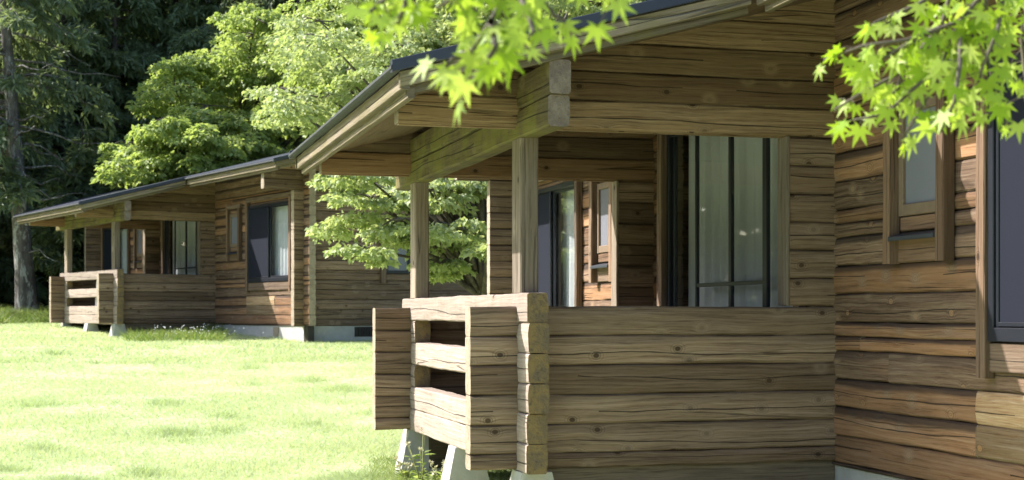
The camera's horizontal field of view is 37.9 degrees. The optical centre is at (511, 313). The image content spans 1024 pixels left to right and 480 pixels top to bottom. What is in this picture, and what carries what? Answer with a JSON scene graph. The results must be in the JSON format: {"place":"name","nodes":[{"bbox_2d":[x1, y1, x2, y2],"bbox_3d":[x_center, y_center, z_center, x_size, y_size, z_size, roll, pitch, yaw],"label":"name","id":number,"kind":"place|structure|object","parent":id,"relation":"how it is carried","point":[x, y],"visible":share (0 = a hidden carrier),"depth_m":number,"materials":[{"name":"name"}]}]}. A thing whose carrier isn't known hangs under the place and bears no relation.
{"place":"outdoors","nodes":[
{"label":"outdoors","id":0,"kind":"place"},
{"bbox_2d":[0,322,374,363],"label":"grass","id":1,"kind":"structure","parent":0,"point":[32,339],"depth_m":25.53,"materials":[{"name":"green plant"}]},
{"bbox_2d":[0,298,510,479],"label":"lawn","id":2,"kind":"structure","parent":0,"point":[90,367],"depth_m":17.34,"materials":[{"name":"green plant"}]},
{"bbox_2d":[0,198,10,265],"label":"conifer tree","id":3,"kind":"object","parent":2,"relation":"on","point":[6,210],"visible":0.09,"depth_m":42.18,"materials":[{"name":"green plant"}]},
{"bbox_2d":[0,303,48,323],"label":"tall grass","id":4,"kind":"structure","parent":2,"relation":"on","point":[9,315],"depth_m":35.35,"materials":[{"name":"green plant"}]},
{"bbox_2d":[0,18,68,302],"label":"conifer tree","id":5,"kind":"object","parent":2,"relation":"on","point":[45,284],"visible":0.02,"depth_m":50.43,"materials":[{"name":"green plant"}]},
{"bbox_2d":[0,5,69,306],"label":"conifer tree","id":6,"kind":"object","parent":2,"relation":"on","point":[7,289],"visible":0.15,"depth_m":44.58,"materials":[{"name":"green plant"}]},
{"bbox_2d":[0,0,120,313],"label":"conifer tree","id":7,"kind":"object","parent":2,"relation":"on","point":[29,16],"visible":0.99,"depth_m":37.39,"materials":[{"name":"green plant"}]},
{"bbox_2d":[3,14,131,282],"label":"conifer tree","id":8,"kind":"object","parent":2,"relation":"on","point":[74,80],"visible":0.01,"depth_m":55.52,"materials":[{"name":"green plant"}]},
{"bbox_2d":[30,124,108,309],"bbox_3d":[-11.248,-2.109,39.379,3.482,6.005,3.912,0,0,-15],"label":"conifer tree","id":9,"kind":"object","parent":2,"relation":"on","point":[49,240],"visible":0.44,"depth_m":38.94,"materials":[{"name":"green plant"}]},
{"bbox_2d":[0,0,145,287],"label":"conifer tree","id":10,"kind":"object","parent":2,"relation":"on","point":[82,25],"visible":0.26,"depth_m":47.07,"materials":[{"name":"green plant"}]},
{"bbox_2d":[11,0,176,302],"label":"conifer tree","id":11,"kind":"object","parent":2,"relation":"on","point":[144,28],"visible":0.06,"depth_m":48.71,"materials":[{"name":"green plant"}]},
{"bbox_2d":[39,0,212,303],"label":"conifer tree","id":12,"kind":"object","parent":2,"relation":"on","point":[120,25],"visible":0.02,"depth_m":49.49,"materials":[{"name":"green plant"}]},
{"bbox_2d":[93,0,223,135],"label":"conifer tree","id":13,"kind":"object","parent":2,"relation":"on","point":[148,57],"visible":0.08,"depth_m":49.17,"materials":[{"name":"green plant"}]},
{"bbox_2d":[110,321,244,341],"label":"tall grass","id":14,"kind":"structure","parent":2,"relation":"on","point":[216,333],"depth_m":27.69,"materials":[{"name":"green plant"}]},
{"bbox_2d":[149,0,238,35],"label":"conifer tree","id":15,"kind":"object","parent":2,"relation":"on","point":[207,1],"depth_m":58.23,"materials":[{"name":"green plant"}]},
{"bbox_2d":[154,323,263,333],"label":"white flowers","id":16,"kind":"object","parent":2,"relation":"on","point":[192,327],"visible":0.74,"depth_m":28.71,"materials":[{"name":"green plant"}]},
{"bbox_2d":[90,1,337,190],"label":"maple tree","id":17,"kind":"object","parent":2,"relation":"on","point":[192,131],"visible":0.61,"depth_m":36.07,"materials":[{"name":"green plant"}]},
{"bbox_2d":[154,0,294,143],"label":"conifer tree","id":18,"kind":"object","parent":2,"relation":"on","point":[204,32],"visible":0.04,"depth_m":49.06,"materials":[{"name":"green plant"}]},
{"bbox_2d":[13,152,473,341],"bbox_3d":[-5.420,-1.173,33.902,10.340,5.407,13.703,0,0,-33],"label":"log cabin","id":19,"kind":"object","parent":2,"relation":"on","point":[234,247],"visible":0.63,"depth_m":30.11,"materials":[{"name":"brown wood"}]},
{"bbox_2d":[101,228,129,273],"bbox_3d":[-9.683,-1.361,36.770,0.245,1.882,2.090,0,0,-33],"label":"window","id":20,"kind":"structure","parent":19,"relation":"in","point":[106,256],"depth_m":37.00,"materials":[{"name":"glass"}]},
{"bbox_2d":[133,229,142,268],"bbox_3d":[-8.776,-1.640,35.231,0.125,1.140,0.730,0,0,-33],"label":"small window","id":21,"kind":"structure","parent":19,"relation":"in","point":[137,233],"depth_m":35.40,"materials":[{"name":"brown wood"}]},
{"bbox_2d":[161,220,207,274],"bbox_3d":[-7.148,-1.215,32.869,0.247,2.470,2.744,0,0,-33],"label":"glass door","id":22,"kind":"structure","parent":19,"relation":"in","point":[184,232],"depth_m":33.40,"materials":[{"name":"glass"}]},
{"bbox_2d":[226,204,242,261],"bbox_3d":[-5.657,-1.640,30.420,0.125,1.140,0.730,0,0,-33],"label":"small window","id":23,"kind":"structure","parent":19,"relation":"in","point":[233,222],"depth_m":30.47,"materials":[{"name":"brown wood"}]},
{"bbox_2d":[245,191,291,292],"bbox_3d":[-4.653,-1.361,29.016,0.245,1.883,2.170,0,0,-33],"label":"window","id":24,"kind":"structure","parent":19,"relation":"in","point":[267,226],"depth_m":29.12,"materials":[{"name":"glass"}]},
{"bbox_2d":[380,242,437,282],"bbox_3d":[-2.000,-1.155,28.920,1.240,1.130,0.100,0,0,-33],"label":"window","id":25,"kind":"structure","parent":19,"relation":"in","point":[402,269],"depth_m":28.81,"materials":[{"name":"glass"}]},
{"bbox_2d":[210,0,362,148],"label":"conifer tree","id":26,"kind":"object","parent":2,"relation":"on","point":[224,5],"visible":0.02,"depth_m":47.91,"materials":[{"name":"green plant"}]},
{"bbox_2d":[0,0,636,229],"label":"woodland","id":27,"kind":"object","parent":2,"relation":"on","point":[221,0],"depth_m":59.57,"materials":[{"name":"green plant"}]},
{"bbox_2d":[392,456,415,479],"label":"weed plant","id":28,"kind":"object","parent":2,"relation":"on","point":[404,472],"visible":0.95,"depth_m":12.21,"materials":[{"name":"green plant"}]},
{"bbox_2d":[268,0,555,113],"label":"maple tree","id":29,"kind":"object","parent":2,"relation":"on","point":[299,76],"visible":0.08,"depth_m":32.35,"materials":[{"name":"green plant"}]},
{"bbox_2d":[403,427,432,479],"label":"weed plant","id":30,"kind":"object","parent":2,"relation":"on","point":[418,476],"visible":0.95,"depth_m":11.92,"materials":[{"name":"green plant"}]},
{"bbox_2d":[347,452,511,479],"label":"tall grass","id":31,"kind":"structure","parent":2,"relation":"on","point":[392,468],"depth_m":12.58,"materials":[{"name":"green plant"}]},
{"bbox_2d":[427,460,444,479],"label":"weed plant","id":32,"kind":"object","parent":2,"relation":"on","point":[435,476],"visible":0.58,"depth_m":11.59,"materials":[{"name":"green plant"}]},
{"bbox_2d":[241,0,645,295],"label":"maple tree","id":33,"kind":"object","parent":2,"relation":"on","point":[458,245],"visible":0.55,"depth_m":21.55,"materials":[{"name":"green plant"}]},
{"bbox_2d":[545,0,642,19],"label":"conifer tree","id":34,"kind":"object","parent":2,"relation":"on","point":[569,16],"depth_m":56.91,"materials":[{"name":"green plant"}]},
{"bbox_2d":[288,0,1023,479],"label":"log cabin","id":35,"kind":"object","parent":2,"relation":"on","point":[714,252],"visible":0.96,"depth_m":9.58,"materials":[{"name":"wood"}]},
{"bbox_2d":[538,180,582,306],"bbox_3d":[0.494,-0.591,16.038,0.245,1.882,2.090,0,0,-15],"label":"window","id":36,"kind":"structure","parent":35,"relation":"in","point":[560,207],"depth_m":16.04,"materials":[{"name":"glass"}]},
{"bbox_2d":[588,181,610,282],"bbox_3d":[0.887,-0.870,14.294,0.125,1.140,0.730,0,0,-15],"label":"small window","id":37,"kind":"structure","parent":35,"relation":"in","point":[599,194],"depth_m":14.49,"materials":[{"name":"brown wood"}]},
{"bbox_2d":[657,134,807,306],"bbox_3d":[1.719,-0.445,11.550,0.247,2.470,2.744,0,0,-15],"label":"glass door","id":38,"kind":"structure","parent":35,"relation":"in","point":[733,181],"depth_m":11.98,"materials":[{"name":"glass"}]},
{"bbox_2d":[882,68,954,263],"bbox_3d":[2.389,-0.870,8.762,0.125,1.140,0.730,0,0,-15],"label":"small window","id":39,"kind":"structure","parent":35,"relation":"in","point":[921,184],"depth_m":8.79,"materials":[{"name":"brown wood"}]},
{"bbox_2d":[975,20,1023,378],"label":"window","id":40,"kind":"structure","parent":35,"relation":"in","point":[999,162],"depth_m":7.97,"materials":[{"name":"glass"}]},
{"bbox_2d":[334,0,1023,158],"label":"maple tree","id":41,"kind":"object","parent":2,"relation":"on","point":[504,39],"visible":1,"depth_m":3.29,"materials":[{"name":"green plant"}]}
]}

